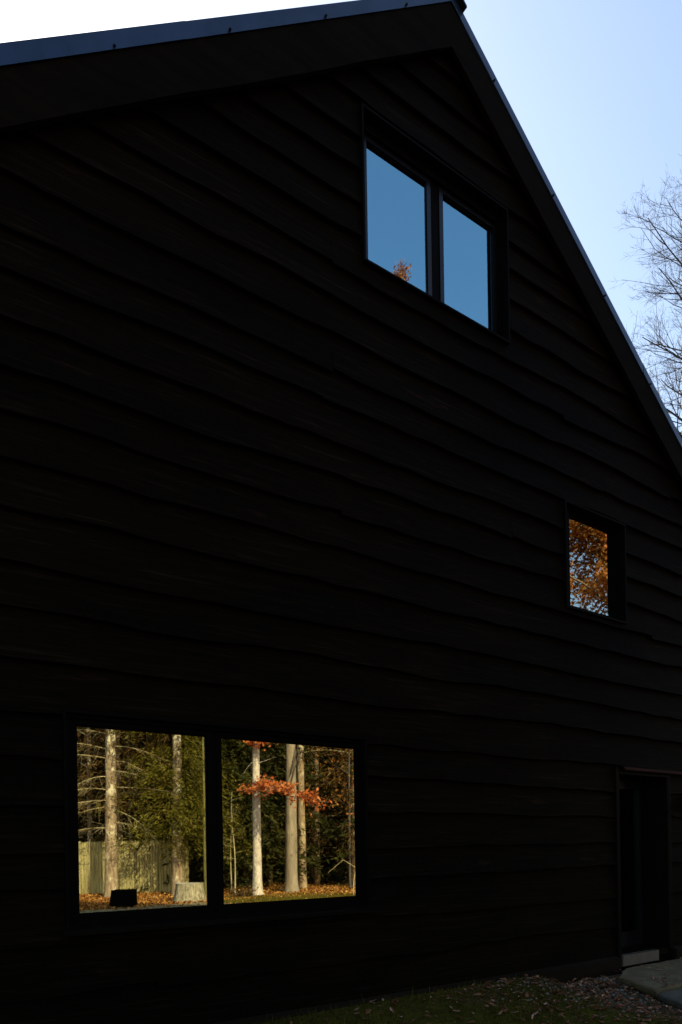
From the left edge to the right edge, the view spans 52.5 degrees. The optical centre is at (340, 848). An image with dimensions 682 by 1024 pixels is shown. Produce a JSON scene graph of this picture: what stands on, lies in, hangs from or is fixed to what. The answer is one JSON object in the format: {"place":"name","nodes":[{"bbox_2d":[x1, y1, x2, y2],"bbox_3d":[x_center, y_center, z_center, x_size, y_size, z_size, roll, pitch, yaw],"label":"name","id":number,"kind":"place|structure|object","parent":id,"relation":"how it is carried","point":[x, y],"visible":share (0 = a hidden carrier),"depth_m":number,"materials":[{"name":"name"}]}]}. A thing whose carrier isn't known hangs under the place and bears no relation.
{"place":"outdoors","nodes":[
{"label":"outdoors","id":0,"kind":"place"},
{"bbox_2d":[0,0,681,431],"label":"sky","id":1,"kind":"structure","parent":0,"point":[594,87],"materials":[{"name":"blue"}]},
{"bbox_2d":[243,970,681,1023],"bbox_3d":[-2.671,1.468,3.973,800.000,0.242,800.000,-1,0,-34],"label":"ground","id":2,"kind":"structure","parent":0,"point":[434,1019],"depth_m":5.77,"materials":[{"name":"green plant"}]},
{"bbox_2d":[0,0,681,1023],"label":"house","id":3,"kind":"structure","parent":2,"relation":"on","point":[340,550],"depth_m":5.64,"materials":[{"name":"black wood"}]},
{"bbox_2d":[61,708,375,936],"bbox_3d":[-0.833,-0.184,5.263,2.513,1.482,0.273,-1,0,-34],"label":"window","id":4,"kind":"structure","parent":3,"relation":"in","point":[168,823],"depth_m":5.13,"materials":[{"name":"glass"}]},
{"bbox_2d":[358,102,509,345],"bbox_3d":[0.873,-5.714,6.507,1.811,1.342,0.226,-1,0,-34],"label":"window","id":5,"kind":"structure","parent":3,"relation":"in","point":[427,228],"depth_m":6.49,"materials":[{"name":"glass"}]},
{"bbox_2d":[561,499,626,624],"bbox_3d":[2.790,-3.158,7.779,1.082,1.151,0.226,-1,0,-34],"label":"window","id":6,"kind":"structure","parent":3,"relation":"in","point":[594,559],"depth_m":7.83,"materials":[{"name":"glass"}]},
{"bbox_2d":[612,767,681,966],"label":"door","id":7,"kind":"structure","parent":3,"relation":"in","point":[643,902],"depth_m":8.56,"materials":[{"name":"black paint"}]},
{"bbox_2d":[289,957,681,1023],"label":"fallen leaves","id":8,"kind":"object","parent":2,"relation":"on","point":[594,989],"visible":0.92,"depth_m":6.21,"materials":[{"name":"brown plant"}]},
{"bbox_2d":[612,155,681,437],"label":"bare tree","id":9,"kind":"object","parent":2,"relation":"on","point":[673,361],"visible":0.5,"depth_m":29.23,"materials":[{"name":"brown plant"}]},
{"bbox_2d":[618,958,681,997],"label":"flagstone","id":10,"kind":"object","parent":2,"relation":"on","point":[648,984],"visible":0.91,"depth_m":7.23,"materials":[{"name":"grey stone"}]},
{"bbox_2d":[657,988,681,1009],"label":"flagstone","id":11,"kind":"object","parent":2,"relation":"on","point":[672,998],"visible":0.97,"depth_m":6.41,"materials":[{"name":"grey stone"}]},
{"bbox_2d":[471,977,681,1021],"bbox_3d":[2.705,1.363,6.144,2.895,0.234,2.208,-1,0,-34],"label":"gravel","id":12,"kind":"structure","parent":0,"point":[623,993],"depth_m":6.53,"materials":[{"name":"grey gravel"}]}
]}

